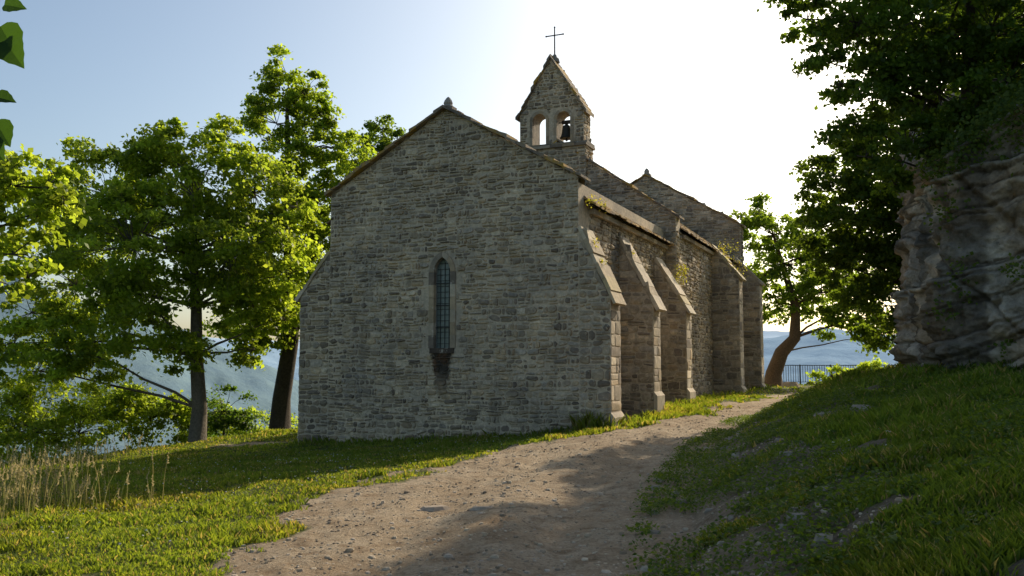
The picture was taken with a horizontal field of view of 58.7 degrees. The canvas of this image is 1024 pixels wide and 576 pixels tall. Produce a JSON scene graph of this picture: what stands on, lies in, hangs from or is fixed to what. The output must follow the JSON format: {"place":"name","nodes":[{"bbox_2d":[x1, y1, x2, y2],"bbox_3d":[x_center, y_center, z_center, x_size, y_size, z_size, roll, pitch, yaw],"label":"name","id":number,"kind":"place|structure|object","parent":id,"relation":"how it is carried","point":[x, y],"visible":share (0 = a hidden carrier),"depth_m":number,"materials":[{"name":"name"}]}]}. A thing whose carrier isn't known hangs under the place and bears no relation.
{"place":"outdoors","nodes":[
{"label":"outdoors","id":0,"kind":"place"},
{"bbox_2d":[0,433,177,521],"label":"tall grass","id":1,"kind":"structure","parent":0,"point":[14,491],"depth_m":12.26,"materials":[{"name":"beige plant"}]},
{"bbox_2d":[0,278,298,461],"bbox_3d":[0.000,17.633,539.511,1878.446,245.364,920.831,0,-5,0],"label":"wooded hillside","id":2,"kind":"structure","parent":0,"point":[259,382],"depth_m":545.54,"materials":[{"name":"green plant"}]},
{"bbox_2d":[0,0,959,340],"label":"sky","id":3,"kind":"structure","parent":0,"point":[694,94],"materials":[{"name":"white"}]},
{"bbox_2d":[0,358,1023,575],"bbox_3d":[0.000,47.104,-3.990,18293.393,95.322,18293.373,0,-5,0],"label":"ground","id":4,"kind":"structure","parent":0,"point":[251,492],"depth_m":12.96,"materials":[{"name":"green plant"}]},
{"bbox_2d":[0,0,25,160],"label":"linden sapling","id":5,"kind":"object","parent":4,"relation":"on","point":[11,44],"visible":1,"depth_m":3.27,"materials":[{"name":"green plant"}]},
{"bbox_2d":[0,140,91,307],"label":"linden tree","id":6,"kind":"object","parent":4,"relation":"on","point":[47,195],"visible":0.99,"depth_m":13.67,"materials":[{"name":"green plant"}]},
{"bbox_2d":[0,381,130,464],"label":"shrub","id":7,"kind":"object","parent":4,"relation":"on","point":[33,425],"visible":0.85,"depth_m":29.04,"materials":[{"name":"green plant"}]},
{"bbox_2d":[68,374,191,452],"bbox_3d":[-13.828,4.850,32.505,5.777,3.584,3.981,-4,-6,39],"label":"shrub","id":8,"kind":"object","parent":4,"relation":"on","point":[147,409],"visible":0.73,"depth_m":31.45,"materials":[{"name":"green plant"}]},
{"bbox_2d":[0,112,326,441],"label":"linden tree","id":9,"kind":"object","parent":4,"relation":"on","point":[236,251],"visible":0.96,"depth_m":28.77,"materials":[{"name":"green plant"}]},
{"bbox_2d":[169,382,269,436],"bbox_3d":[-10.836,4.765,33.165,3.650,2.645,2.501,0,-5,0],"label":"shrub","id":10,"kind":"object","parent":4,"relation":"on","point":[219,419],"visible":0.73,"depth_m":33.12,"materials":[{"name":"green plant"}]},
{"bbox_2d":[171,399,297,437],"bbox_3d":[-10.789,5.769,36.547,5.415,2.631,3.635,0,-5,0],"label":"shrub","id":11,"kind":"object","parent":4,"relation":"on","point":[261,427],"visible":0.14,"depth_m":36.19,"materials":[{"name":"green plant"}]},
{"bbox_2d":[202,43,376,429],"bbox_3d":[-8.139,-1.863,34.240,7.315,14.810,4.188,0,-5,0],"label":"tall linden tree","id":12,"kind":"object","parent":4,"relation":"on","point":[294,101],"visible":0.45,"depth_m":34.12,"materials":[{"name":"green plant"}]},
{"bbox_2d":[345,114,406,173],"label":"linden tree","id":13,"kind":"object","parent":4,"relation":"on","point":[374,128],"visible":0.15,"depth_m":46.61,"materials":[{"name":"green plant"}]},
{"bbox_2d":[12,400,993,545],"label":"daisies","id":14,"kind":"object","parent":4,"relation":"on","point":[298,479],"visible":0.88,"depth_m":13.63,"materials":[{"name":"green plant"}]},
{"bbox_2d":[294,26,766,442],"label":"stone chapel","id":15,"kind":"structure","parent":4,"relation":"on","point":[463,279],"depth_m":25.00,"materials":[{"name":"stone"}]},
{"bbox_2d":[437,259,450,347],"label":"window glass","id":16,"kind":"structure","parent":15,"relation":"in","point":[444,273],"depth_m":24.65,"materials":[{"name":"glass"}]},
{"bbox_2d":[585,194,746,289],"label":"wall plants","id":17,"kind":"object","parent":15,"relation":"attached to","point":[680,270],"depth_m":30.97,"materials":[{"name":"green plant"}]},
{"bbox_2d":[729,191,892,385],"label":"linden tree","id":18,"kind":"object","parent":4,"relation":"on","point":[789,291],"visible":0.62,"depth_m":43.86,"materials":[{"name":"green plant"}]},
{"bbox_2d":[783,365,890,383],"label":"metal railing","id":19,"kind":"object","parent":4,"relation":"on","point":[812,370],"visible":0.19,"depth_m":47.40,"materials":[{"name":"metal"}]},
{"bbox_2d":[805,357,887,384],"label":"shrub","id":20,"kind":"object","parent":4,"relation":"on","point":[860,365],"visible":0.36,"depth_m":46.00,"materials":[{"name":"green plant"}]},
{"bbox_2d":[781,84,951,357],"bbox_3d":[11.677,-1.824,27.012,6.965,8.682,4.785,2,-5,-20],"label":"maple tree","id":21,"kind":"object","parent":4,"relation":"on","point":[875,254],"visible":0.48,"depth_m":26.87,"materials":[{"name":"green plant"}]},
{"bbox_2d":[889,70,1023,371],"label":"limestone cliff","id":22,"kind":"structure","parent":4,"relation":"on","point":[988,230],"depth_m":17.36,"materials":[{"name":"grey stone"}]},
{"bbox_2d":[906,66,1023,362],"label":"ivy","id":23,"kind":"object","parent":22,"relation":"attached to","point":[1006,105],"visible":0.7,"depth_m":17.41,"materials":[{"name":"green plant"}]},
{"bbox_2d":[910,1,1023,97],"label":"maple tree","id":24,"kind":"object","parent":4,"relation":"on","point":[944,12],"visible":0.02,"depth_m":31.21,"materials":[{"name":"green plant"}]},
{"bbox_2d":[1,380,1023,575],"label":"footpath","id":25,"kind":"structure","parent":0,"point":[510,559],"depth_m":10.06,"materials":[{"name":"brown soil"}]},
{"bbox_2d":[420,382,1000,571],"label":"embedded stones","id":26,"kind":"object","parent":25,"relation":"on","point":[432,508],"visible":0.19,"depth_m":10.60,"materials":[{"name":"grey stone"}]},
{"bbox_2d":[620,369,1023,575],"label":"ground weeds","id":27,"kind":"object","parent":25,"relation":"on","point":[799,530],"visible":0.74,"depth_m":8.84,"materials":[{"name":"green plant"}]},
{"bbox_2d":[208,330,885,347],"bbox_3d":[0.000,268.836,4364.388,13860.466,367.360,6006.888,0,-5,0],"label":"mountains","id":28,"kind":"structure","parent":0,"point":[770,334],"depth_m":5865.68,"materials":[{"name":"blue"}]},
{"bbox_2d":[215,328,897,384],"bbox_3d":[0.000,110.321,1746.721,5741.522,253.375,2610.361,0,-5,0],"label":"distant hills","id":29,"kind":"structure","parent":0,"point":[842,353],"depth_m":1923.67,"materials":[{"name":"blue"}]},
{"bbox_2d":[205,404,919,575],"bbox_3d":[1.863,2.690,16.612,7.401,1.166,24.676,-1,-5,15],"label":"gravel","id":30,"kind":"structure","parent":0,"point":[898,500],"depth_m":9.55,"materials":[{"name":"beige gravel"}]},
{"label":"cliff top ground","id":31,"kind":"structure","parent":0,"visible":0},
{"bbox_2d":[757,0,1023,200],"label":"maple tree","id":32,"kind":"object","parent":31,"relation":"on","point":[928,60],"visible":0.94,"depth_m":18.98,"materials":[{"name":"green plant"}]}
]}

